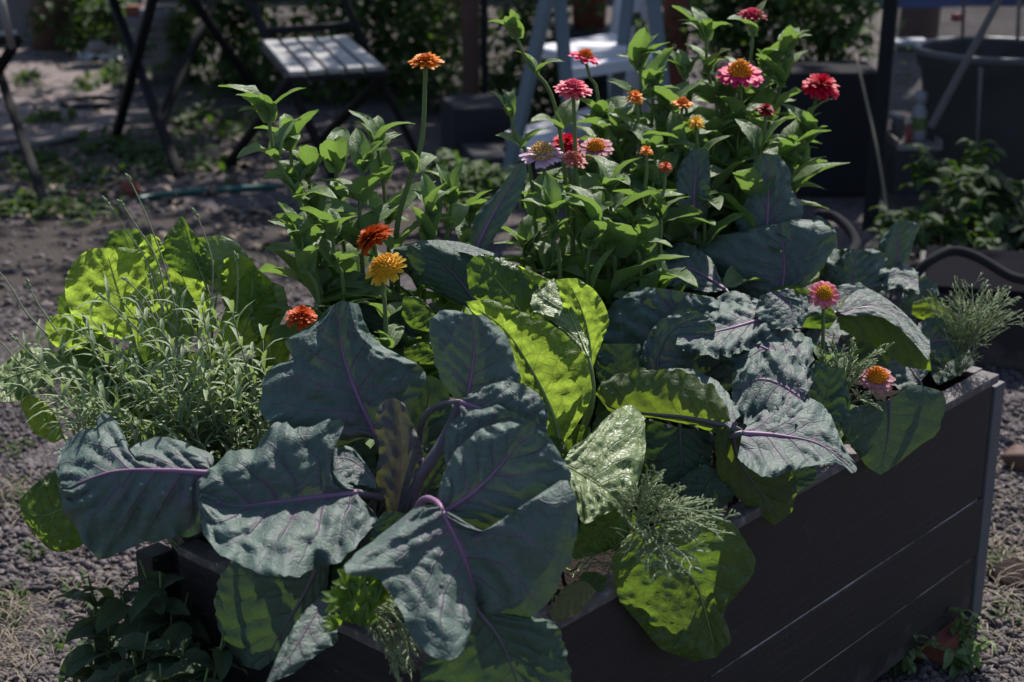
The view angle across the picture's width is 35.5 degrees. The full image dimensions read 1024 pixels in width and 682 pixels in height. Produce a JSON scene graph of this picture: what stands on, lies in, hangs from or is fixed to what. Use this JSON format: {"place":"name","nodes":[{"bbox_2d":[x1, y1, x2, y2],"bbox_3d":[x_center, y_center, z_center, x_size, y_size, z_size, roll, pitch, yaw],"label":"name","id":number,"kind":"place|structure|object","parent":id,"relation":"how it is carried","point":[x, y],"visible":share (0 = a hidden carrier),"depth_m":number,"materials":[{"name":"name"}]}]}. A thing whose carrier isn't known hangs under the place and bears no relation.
{"place":"outdoors","nodes":[
{"label":"outdoors","id":0,"kind":"place"},
{"bbox_2d":[0,43,118,141],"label":"paving","id":1,"kind":"structure","parent":0,"point":[98,121],"depth_m":7.28,"materials":[{"name":"grey stone"}]},
{"bbox_2d":[30,0,71,50],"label":"tree","id":2,"kind":"object","parent":1,"relation":"on","point":[45,41],"visible":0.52,"depth_m":8.56,"materials":[{"name":"plant"}]},
{"bbox_2d":[0,209,446,303],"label":"path","id":3,"kind":"structure","parent":0,"point":[271,235],"depth_m":4.85,"materials":[{"name":"grey gravel"}]},
{"bbox_2d":[0,0,1023,681],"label":"ground","id":4,"kind":"structure","parent":0,"point":[1002,24],"depth_m":5.72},
{"bbox_2d":[0,29,51,209],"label":"folding chair","id":5,"kind":"object","parent":4,"relation":"on","point":[7,55],"visible":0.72,"depth_m":5.34,"materials":[{"name":"grey paint"}]},
{"bbox_2d":[0,0,157,43],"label":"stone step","id":6,"kind":"object","parent":4,"relation":"on","point":[18,21],"depth_m":8.82,"materials":[{"name":"grey stone"}]},
{"bbox_2d":[21,0,137,60],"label":"shrub","id":7,"kind":"object","parent":4,"relation":"on","point":[98,15],"visible":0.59,"depth_m":8.32,"materials":[{"name":"green plant"}]},
{"bbox_2d":[52,575,147,681],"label":"weed","id":8,"kind":"object","parent":4,"relation":"on","point":[84,659],"visible":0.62,"depth_m":1.90,"materials":[{"name":"green plant"}]},
{"bbox_2d":[84,621,191,681],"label":"weed","id":9,"kind":"object","parent":4,"relation":"on","point":[128,668],"visible":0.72,"depth_m":1.77,"materials":[{"name":"green plant"}]},
{"bbox_2d":[0,43,280,224],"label":"ground cover","id":10,"kind":"object","parent":4,"relation":"on","point":[18,204],"visible":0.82,"depth_m":5.93,"materials":[{"name":"green plant"}]},
{"bbox_2d":[84,559,209,667],"bbox_3d":[-0.401,0.458,1.884,0.155,0.427,0.160,-9,21,-26],"label":"weed","id":11,"kind":"object","parent":4,"relation":"on","point":[155,610],"visible":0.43,"depth_m":1.83,"materials":[{"name":"green plant"}]},
{"bbox_2d":[139,5,193,81],"bbox_3d":[-1.642,-1.424,7.666,0.257,0.340,0.257,16,24,39],"label":"plant pot","id":12,"kind":"object","parent":4,"relation":"on","point":[159,22],"visible":0.54,"depth_m":7.59,"materials":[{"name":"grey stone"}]},
{"bbox_2d":[108,0,262,177],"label":"folding table","id":13,"kind":"object","parent":4,"relation":"on","point":[136,69],"visible":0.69,"depth_m":6.20,"materials":[{"name":"black metal"}]},
{"bbox_2d":[128,631,247,681],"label":"weed","id":14,"kind":"object","parent":4,"relation":"on","point":[192,662],"visible":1,"depth_m":1.74,"materials":[{"name":"green plant"}]},
{"bbox_2d":[135,183,276,202],"bbox_3d":[-1.036,-0.505,5.413,0.481,0.022,0.063,-8,20,-24],"label":"hose","id":15,"kind":"object","parent":4,"relation":"on","point":[194,191],"visible":0.98,"depth_m":5.42,"materials":[{"name":"green rubber"}]},
{"bbox_2d":[224,0,417,178],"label":"folding chair","id":16,"kind":"object","parent":4,"relation":"on","point":[318,57],"visible":0.86,"depth_m":5.52,"materials":[{"name":"grey paint"}]},
{"bbox_2d":[261,0,505,116],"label":"shrub","id":17,"kind":"object","parent":4,"relation":"on","point":[380,12],"visible":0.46,"depth_m":7.18,"materials":[{"name":"green plant"}]},
{"bbox_2d":[0,50,918,265],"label":"fallen leaves","id":18,"kind":"object","parent":4,"relation":"on","point":[212,190],"visible":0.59,"depth_m":5.70,"materials":[{"name":"brown plant"}]},
{"bbox_2d":[461,0,479,94],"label":"wooden post","id":19,"kind":"object","parent":4,"relation":"on","point":[470,48],"depth_m":6.43,"materials":[{"name":"brown wood"}]},
{"bbox_2d":[418,148,529,211],"bbox_3d":[-0.107,-0.456,4.917,0.345,0.258,0.493,-8,20,-22],"label":"shrub","id":20,"kind":"object","parent":4,"relation":"on","point":[475,179],"visible":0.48,"depth_m":4.82,"materials":[{"name":"green plant"}]},
{"bbox_2d":[440,93,510,162],"bbox_3d":[-0.125,-0.779,5.920,0.235,0.220,0.306,-4,19,-11],"label":"storage box","id":21,"kind":"object","parent":4,"relation":"on","point":[474,118],"visible":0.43,"depth_m":5.77,"materials":[{"name":"grey plastic"}]},
{"bbox_2d":[378,0,605,122],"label":"shrub","id":22,"kind":"object","parent":4,"relation":"on","point":[505,78],"visible":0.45,"depth_m":6.80,"materials":[{"name":"green plant"}]},
{"bbox_2d":[462,142,534,192],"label":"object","id":23,"kind":"object","parent":4,"relation":"on","point":[491,153],"visible":0.21,"depth_m":5.49,"materials":[{"name":"grey plastic"}]},
{"bbox_2d":[0,196,1023,681],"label":"gravel","id":24,"kind":"structure","parent":4,"relation":"on","point":[68,564],"depth_m":2.83,"materials":[{"name":"grey gravel"}]},
{"bbox_2d":[0,161,1023,681],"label":"grass","id":25,"kind":"structure","parent":24,"relation":"on","point":[12,631],"depth_m":2.62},
{"bbox_2d":[0,334,1023,654],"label":"moss","id":26,"kind":"object","parent":24,"relation":"on","point":[66,588],"visible":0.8,"depth_m":2.66,"materials":[{"name":"green plant"}]},
{"bbox_2d":[136,329,1004,681],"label":"planter box","id":27,"kind":"object","parent":4,"relation":"on","point":[862,573],"visible":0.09,"depth_m":2.15,"materials":[{"name":"grey wood"}]},
{"bbox_2d":[0,173,288,550],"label":"lavender","id":28,"kind":"object","parent":27,"relation":"on","point":[224,433],"visible":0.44,"depth_m":1.87,"materials":[{"name":"green plant"}]},
{"bbox_2d":[0,215,289,551],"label":"lettuce","id":29,"kind":"object","parent":27,"relation":"on","point":[185,252],"visible":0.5,"depth_m":1.99,"materials":[{"name":"green plant"}]},
{"bbox_2d":[56,301,451,681],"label":"red cabbage","id":30,"kind":"object","parent":27,"relation":"on","point":[282,516],"visible":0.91,"depth_m":1.72,"materials":[{"name":"green plant"}]},
{"bbox_2d":[218,84,393,342],"bbox_3d":[-0.247,-0.053,2.053,0.176,0.528,0.255,-7,20,-21],"label":"zinnia","id":31,"kind":"object","parent":27,"relation":"on","point":[264,107],"visible":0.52,"depth_m":2.05,"materials":[{"name":"green plant"}]},
{"bbox_2d":[254,109,367,504],"bbox_3d":[-0.237,-0.046,2.087,0.175,0.494,0.275,-6,19,-18],"label":"zinnia","id":32,"kind":"object","parent":27,"relation":"on","point":[329,282],"visible":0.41,"depth_m":2.09,"materials":[{"name":"green plant"}]},
{"bbox_2d":[247,202,375,414],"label":"zinnia","id":33,"kind":"object","parent":27,"relation":"on","point":[306,249],"visible":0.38,"depth_m":2.00,"materials":[{"name":"green plant"}]},
{"bbox_2d":[268,145,378,505],"bbox_3d":[-0.219,-0.025,2.093,0.261,0.451,0.171,10,21,28],"label":"zinnia","id":34,"kind":"object","parent":27,"relation":"on","point":[306,155],"visible":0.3,"depth_m":2.11,"materials":[{"name":"green plant"}]},
{"bbox_2d":[300,206,372,307],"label":"zinnia","id":35,"kind":"object","parent":27,"relation":"on","point":[331,221],"visible":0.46,"depth_m":2.01,"materials":[{"name":"green plant"}]},
{"bbox_2d":[321,563,391,631],"bbox_3d":[-0.133,0.257,1.689,0.080,0.169,0.284,2,19,5],"label":"parsley","id":36,"kind":"object","parent":27,"relation":"on","point":[345,591],"visible":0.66,"depth_m":1.55,"materials":[{"name":"green plant"}]},
{"bbox_2d":[316,128,398,503],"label":"zinnia","id":37,"kind":"object","parent":27,"relation":"on","point":[362,151],"visible":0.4,"depth_m":2.10,"materials":[{"name":"green plant"}]},
{"bbox_2d":[284,127,431,348],"bbox_3d":[-0.179,-0.034,2.115,0.186,0.455,0.350,-7,20,-20],"label":"zinnia","id":38,"kind":"object","parent":27,"relation":"on","point":[334,149],"visible":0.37,"depth_m":2.15,"materials":[{"name":"green plant"}]},
{"bbox_2d":[356,222,401,498],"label":"zinnia","id":39,"kind":"object","parent":27,"relation":"on","point":[371,237],"visible":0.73,"depth_m":1.98,"materials":[{"name":"orange plant"}]},
{"bbox_2d":[348,591,421,681],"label":"feathery herb","id":40,"kind":"object","parent":27,"relation":"on","point":[383,629],"visible":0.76,"depth_m":1.57,"materials":[{"name":"green plant"}]},
{"bbox_2d":[364,252,406,447],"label":"zinnia","id":41,"kind":"object","parent":27,"relation":"on","point":[383,268],"visible":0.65,"depth_m":1.94,"materials":[{"name":"yellow plant"}]},
{"bbox_2d":[333,110,441,337],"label":"zinnia","id":42,"kind":"object","parent":27,"relation":"on","point":[375,129],"visible":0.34,"depth_m":2.14,"materials":[{"name":"green plant"}]},
{"bbox_2d":[368,52,449,393],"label":"zinnia","id":43,"kind":"object","parent":27,"relation":"on","point":[419,160],"visible":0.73,"depth_m":2.12,"materials":[{"name":"green plant"}]},
{"bbox_2d":[379,172,449,376],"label":"zinnia","id":44,"kind":"object","parent":27,"relation":"on","point":[431,199],"visible":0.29,"depth_m":2.09,"materials":[{"name":"green plant"}]},
{"bbox_2d":[356,162,526,343],"bbox_3d":[0.046,-0.053,2.234,0.155,0.412,0.601,16,24,39],"label":"red cabbage","id":45,"kind":"object","parent":27,"relation":"on","point":[439,267],"visible":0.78,"depth_m":2.05,"materials":[{"name":"green plant"}]},
{"bbox_2d":[426,160,480,413],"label":"zinnia","id":46,"kind":"object","parent":27,"relation":"on","point":[454,216],"visible":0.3,"depth_m":2.16,"materials":[{"name":"green plant"}]},
{"bbox_2d":[344,310,577,681],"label":"red cabbage","id":47,"kind":"object","parent":27,"relation":"on","point":[471,598],"visible":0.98,"depth_m":1.59,"materials":[{"name":"green plant"}]},
{"bbox_2d":[500,214,547,268],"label":"zinnia","id":48,"kind":"object","parent":27,"relation":"on","point":[524,234],"visible":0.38,"depth_m":2.24,"materials":[{"name":"green plant"}]},
{"bbox_2d":[490,89,596,391],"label":"zinnia","id":49,"kind":"object","parent":27,"relation":"on","point":[508,100],"visible":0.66,"depth_m":2.24,"materials":[{"name":"green plant"}]},
{"bbox_2d":[488,9,605,423],"bbox_3d":[0.072,-0.165,2.284,0.160,0.594,0.222,-6,19,-18],"label":"zinnia","id":50,"kind":"object","parent":27,"relation":"on","point":[514,27],"visible":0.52,"depth_m":2.27,"materials":[{"name":"green plant"}]},
{"bbox_2d":[519,141,597,326],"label":"zinnia","id":51,"kind":"object","parent":27,"relation":"on","point":[544,154],"visible":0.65,"depth_m":2.19,"materials":[{"name":"green plant"}]},
{"bbox_2d":[521,172,597,368],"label":"zinnia","id":52,"kind":"object","parent":27,"relation":"on","point":[550,200],"visible":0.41,"depth_m":2.13,"materials":[{"name":"green plant"}]},
{"bbox_2d":[536,78,608,328],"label":"zinnia","id":53,"kind":"object","parent":27,"relation":"on","point":[573,89],"visible":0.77,"depth_m":2.22,"materials":[{"name":"green plant"}]},
{"bbox_2d":[549,572,607,621],"bbox_3d":[0.073,0.275,1.730,0.035,0.032,0.103,9,20,25],"label":"lettuce","id":54,"kind":"object","parent":27,"relation":"on","point":[573,598],"visible":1,"depth_m":1.72,"materials":[{"name":"green plant"}]},
{"bbox_2d":[402,253,755,660],"bbox_3d":[0.096,0.128,1.943,0.312,0.430,0.407,-11,22,-31],"label":"lettuce","id":55,"kind":"object","parent":27,"relation":"on","point":[677,613],"visible":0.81,"depth_m":1.85,"materials":[{"name":"green plant"}]},
{"bbox_2d":[568,48,630,190],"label":"zinnia","id":56,"kind":"object","parent":27,"relation":"on","point":[585,56],"visible":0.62,"depth_m":2.44,"materials":[{"name":"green plant"}]},
{"bbox_2d":[562,138,642,343],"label":"zinnia","id":57,"kind":"object","parent":27,"relation":"on","point":[597,146],"visible":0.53,"depth_m":2.26,"materials":[{"name":"pink plant"}]},
{"bbox_2d":[561,183,646,432],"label":"zinnia","id":58,"kind":"object","parent":27,"relation":"on","point":[590,214],"visible":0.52,"depth_m":2.13,"materials":[{"name":"green plant"}]},
{"bbox_2d":[532,154,688,417],"bbox_3d":[0.132,-0.038,2.198,0.188,0.408,0.232,-11,21,-29],"label":"zinnia","id":59,"kind":"object","parent":27,"relation":"on","point":[610,178],"visible":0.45,"depth_m":2.19,"materials":[{"name":"green plant"}]},
{"bbox_2d":[571,100,653,279],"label":"zinnia","id":60,"kind":"object","parent":27,"relation":"on","point":[622,151],"visible":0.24,"depth_m":2.39,"materials":[{"name":"green plant"}]},
{"bbox_2d":[602,201,671,432],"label":"zinnia","id":61,"kind":"object","parent":27,"relation":"on","point":[624,215],"visible":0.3,"depth_m":2.19,"materials":[{"name":"green plant"}]},
{"bbox_2d":[598,26,679,275],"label":"zinnia","id":62,"kind":"object","parent":27,"relation":"on","point":[640,50],"visible":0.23,"depth_m":2.41,"materials":[{"name":"green plant"}]},
{"bbox_2d":[605,122,678,290],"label":"zinnia","id":63,"kind":"object","parent":27,"relation":"on","point":[655,142],"visible":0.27,"depth_m":2.32,"materials":[{"name":"green plant"}]},
{"bbox_2d":[602,145,684,290],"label":"zinnia","id":64,"kind":"object","parent":27,"relation":"on","point":[647,228],"visible":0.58,"depth_m":2.23,"materials":[{"name":"green plant"}]},
{"bbox_2d":[603,90,707,293],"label":"zinnia","id":65,"kind":"object","parent":27,"relation":"on","point":[635,97],"visible":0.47,"depth_m":2.33,"materials":[{"name":"green plant"}]},
{"bbox_2d":[590,47,722,291],"bbox_3d":[0.237,-0.174,2.437,0.256,0.516,0.233,16,24,39],"label":"zinnia","id":66,"kind":"object","parent":27,"relation":"on","point":[653,74],"visible":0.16,"depth_m":2.44,"materials":[{"name":"green plant"}]},
{"bbox_2d":[597,81,731,291],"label":"zinnia","id":67,"kind":"object","parent":27,"relation":"on","point":[665,97],"visible":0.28,"depth_m":2.41,"materials":[{"name":"green plant"}]},
{"bbox_2d":[645,161,697,421],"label":"zinnia","id":68,"kind":"object","parent":27,"relation":"on","point":[660,207],"visible":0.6,"depth_m":2.23,"materials":[{"name":"green plant"}]},
{"bbox_2d":[610,464,740,584],"bbox_3d":[0.160,0.184,1.674,0.141,0.105,0.117,16,24,39],"label":"feathery herb","id":69,"kind":"object","parent":27,"relation":"on","point":[671,508],"visible":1,"depth_m":1.67,"materials":[{"name":"green plant"}]},
{"bbox_2d":[630,97,724,422],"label":"zinnia","id":70,"kind":"object","parent":27,"relation":"on","point":[676,229],"visible":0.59,"depth_m":2.35,"materials":[{"name":"green plant"}]},
{"bbox_2d":[636,48,748,233],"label":"zinnia","id":71,"kind":"object","parent":27,"relation":"on","point":[683,61],"visible":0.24,"depth_m":2.48,"materials":[{"name":"green plant"}]},
{"bbox_2d":[666,115,744,295],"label":"zinnia","id":72,"kind":"object","parent":27,"relation":"on","point":[696,123],"visible":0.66,"depth_m":2.35,"materials":[{"name":"green plant"}]},
{"bbox_2d":[680,117,744,296],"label":"zinnia","id":73,"kind":"object","parent":27,"relation":"on","point":[713,129],"visible":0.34,"depth_m":2.43,"materials":[{"name":"green plant"}]},
{"bbox_2d":[595,219,856,524],"bbox_3d":[0.279,0.048,2.125,0.329,0.289,0.635,2,19,6],"label":"red cabbage","id":74,"kind":"object","parent":27,"relation":"on","point":[665,356],"visible":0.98,"depth_m":2.03,"materials":[{"name":"green plant"}]},
{"bbox_2d":[671,5,800,329],"bbox_3d":[0.317,-0.222,2.491,0.211,0.572,0.264,-3,19,-9],"label":"zinnia","id":75,"kind":"object","parent":27,"relation":"on","point":[703,23],"visible":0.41,"depth_m":2.49,"materials":[{"name":"green plant"}]},
{"bbox_2d":[692,0,795,150],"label":"zinnia","id":76,"kind":"object","parent":27,"relation":"on","point":[750,17],"visible":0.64,"depth_m":2.57,"materials":[{"name":"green plant"}]},
{"bbox_2d":[712,59,782,398],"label":"zinnia","id":77,"kind":"object","parent":27,"relation":"on","point":[739,72],"visible":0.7,"depth_m":2.44,"materials":[{"name":"green plant"}]},
{"bbox_2d":[676,147,836,258],"bbox_3d":[0.393,-0.113,2.448,0.196,0.391,0.306,11,21,30],"label":"red cabbage","id":78,"kind":"object","parent":27,"relation":"on","point":[778,202],"visible":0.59,"depth_m":2.38,"materials":[{"name":"green plant"}]},
{"bbox_2d":[718,103,809,299],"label":"zinnia","id":79,"kind":"object","parent":27,"relation":"on","point":[749,180],"visible":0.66,"depth_m":2.37,"materials":[{"name":"green plant"}]},
{"bbox_2d":[724,25,828,328],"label":"zinnia","id":80,"kind":"object","parent":27,"relation":"on","point":[789,36],"visible":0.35,"depth_m":2.54,"materials":[{"name":"green plant"}]},
{"bbox_2d":[726,130,831,228],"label":"zinnia","id":81,"kind":"object","parent":27,"relation":"on","point":[788,152],"visible":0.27,"depth_m":2.42,"materials":[{"name":"green plant"}]},
{"bbox_2d":[718,103,839,330],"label":"zinnia","id":82,"kind":"object","parent":27,"relation":"on","point":[805,118],"visible":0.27,"depth_m":2.47,"materials":[{"name":"green plant"}]},
{"bbox_2d":[739,73,846,283],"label":"zinnia","id":83,"kind":"object","parent":27,"relation":"on","point":[820,86],"visible":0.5,"depth_m":2.49,"materials":[{"name":"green plant"}]},
{"bbox_2d":[808,281,855,438],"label":"zinnia","id":84,"kind":"object","parent":27,"relation":"on","point":[822,294],"visible":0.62,"depth_m":2.18,"materials":[{"name":"pink plant"}]},
{"bbox_2d":[816,332,894,411],"bbox_3d":[0.448,0.042,2.108,0.112,0.099,0.086,1,18,2],"label":"feathery herb","id":85,"kind":"object","parent":27,"relation":"on","point":[862,364],"visible":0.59,"depth_m":2.11,"materials":[{"name":"green plant"}]},
{"bbox_2d":[790,220,977,474],"bbox_3d":[0.521,0.005,2.312,0.250,0.253,0.559,8,20,23],"label":"red cabbage","id":86,"kind":"object","parent":27,"relation":"on","point":[871,319],"visible":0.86,"depth_m":2.27,"materials":[{"name":"green plant"}]},
{"bbox_2d":[922,273,1023,375],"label":"feathery herb","id":87,"kind":"object","parent":27,"relation":"on","point":[974,325],"visible":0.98,"depth_m":2.40,"materials":[{"name":"green plant"}]},
{"bbox_2d":[552,23,610,116],"bbox_3d":[0.320,-1.121,6.695,0.300,0.380,0.300,0,18,0],"label":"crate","id":88,"kind":"object","parent":4,"relation":"on","point":[575,33],"visible":0.17,"depth_m":6.56,"materials":[{"name":"plastic"}]},
{"bbox_2d":[500,0,675,194],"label":"step ladder","id":89,"kind":"object","parent":4,"relation":"on","point":[605,48],"visible":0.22,"depth_m":5.23,"materials":[{"name":"blue paint"}]},
{"bbox_2d":[607,0,654,117],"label":"chair","id":90,"kind":"object","parent":4,"relation":"on","point":[632,76],"visible":0.17,"depth_m":6.39,"materials":[{"name":"white paint"}]},
{"bbox_2d":[663,0,688,114],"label":"wooden post","id":91,"kind":"object","parent":4,"relation":"on","point":[673,25],"depth_m":5.99,"materials":[{"name":"wood"}]},
{"bbox_2d":[633,0,910,142],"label":"shrub","id":92,"kind":"object","parent":4,"relation":"on","point":[821,16],"visible":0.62,"depth_m":5.81,"materials":[{"name":"green plant"}]},
{"bbox_2d":[775,61,876,196],"bbox_3d":[1.065,-0.723,5.436,0.300,0.420,0.260,0,18,0],"label":"planter trough","id":93,"kind":"object","parent":4,"relation":"on","point":[844,116],"visible":0.47,"depth_m":5.32,"materials":[{"name":"plastic"}]},
{"bbox_2d":[883,141,939,193],"bbox_3d":[1.363,-0.596,5.477,0.150,0.152,0.170,0,18,0],"label":"stand","id":94,"kind":"object","parent":4,"relation":"on","point":[895,175],"visible":0.48,"depth_m":5.41,"materials":[{"name":"stone"}]},
{"bbox_2d":[896,7,940,50],"bbox_3d":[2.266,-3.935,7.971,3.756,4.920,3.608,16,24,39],"label":"storage box","id":95,"kind":"object","parent":4,"relation":"on","point":[922,23],"visible":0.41,"depth_m":8.56,"materials":[{"name":"grey"}]},
{"bbox_2d":[861,138,1014,268],"bbox_3d":[1.193,-0.358,4.462,0.376,0.360,0.653,7,20,20],"label":"shrub","id":96,"kind":"object","parent":4,"relation":"on","point":[946,229],"visible":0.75,"depth_m":4.38,"materials":[{"name":"green plant"}]},
{"bbox_2d":[909,620,968,666],"bbox_3d":[0.604,0.449,2.531,0.210,0.034,0.110,13,22,34],"label":"brick","id":97,"kind":"object","parent":4,"relation":"on","point":[945,638],"visible":0.19,"depth_m":2.45,"materials":[{"name":"ceramic"}]},
{"bbox_2d":[862,0,1023,230],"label":"greenhouse","id":98,"kind":"object","parent":4,"relation":"on","point":[883,83],"visible":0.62,"depth_m":4.94,"materials":[{"name":"black metal"}]},
{"bbox_2d":[927,0,1002,128],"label":"cane","id":99,"kind":"object","parent":98,"relation":"in","point":[965,62],"visible":1,"depth_m":4.87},
{"bbox_2d":[937,177,991,201],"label":"concrete block","id":100,"kind":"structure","parent":4,"relation":"on","point":[957,190],"depth_m":5.30,"materials":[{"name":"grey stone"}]},
{"bbox_2d":[913,36,1023,183],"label":"tub","id":101,"kind":"object","parent":100,"relation":"on","point":[999,60],"visible":0.89,"depth_m":5.29,"materials":[{"name":"plastic"}]},
{"bbox_2d":[936,636,996,678],"bbox_3d":[0.684,0.477,2.425,0.083,0.068,0.068,-1,18,-4],"label":"weed","id":102,"kind":"object","parent":4,"relation":"on","point":[966,657],"visible":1,"depth_m":2.41,"materials":[{"name":"green plant"}]},
{"bbox_2d":[914,245,1023,369],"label":"raised bed","id":103,"kind":"object","parent":4,"relation":"on","point":[1005,350],"visible":0.41,"depth_m":3.73,"materials":[{"name":"grey wood"}]},
{"bbox_2d":[915,246,1023,284],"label":"pipe","id":104,"kind":"object","parent":4,"relation":"on","point":[926,263],"visible":0.9,"depth_m":3.49,"materials":[{"name":"plastic"}]},
{"bbox_2d":[949,168,1023,250],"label":"shrub","id":105,"kind":"object","parent":4,"relation":"on","point":[1011,235],"visible":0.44,"depth_m":4.54,"materials":[{"name":"green plant"}]},
{"bbox_2d":[986,559,1023,588],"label":"stone","id":106,"kind":"object","parent":4,"relation":"on","point":[1004,564],"visible":0.93,"depth_m":2.71,"materials":[{"name":"stone"}]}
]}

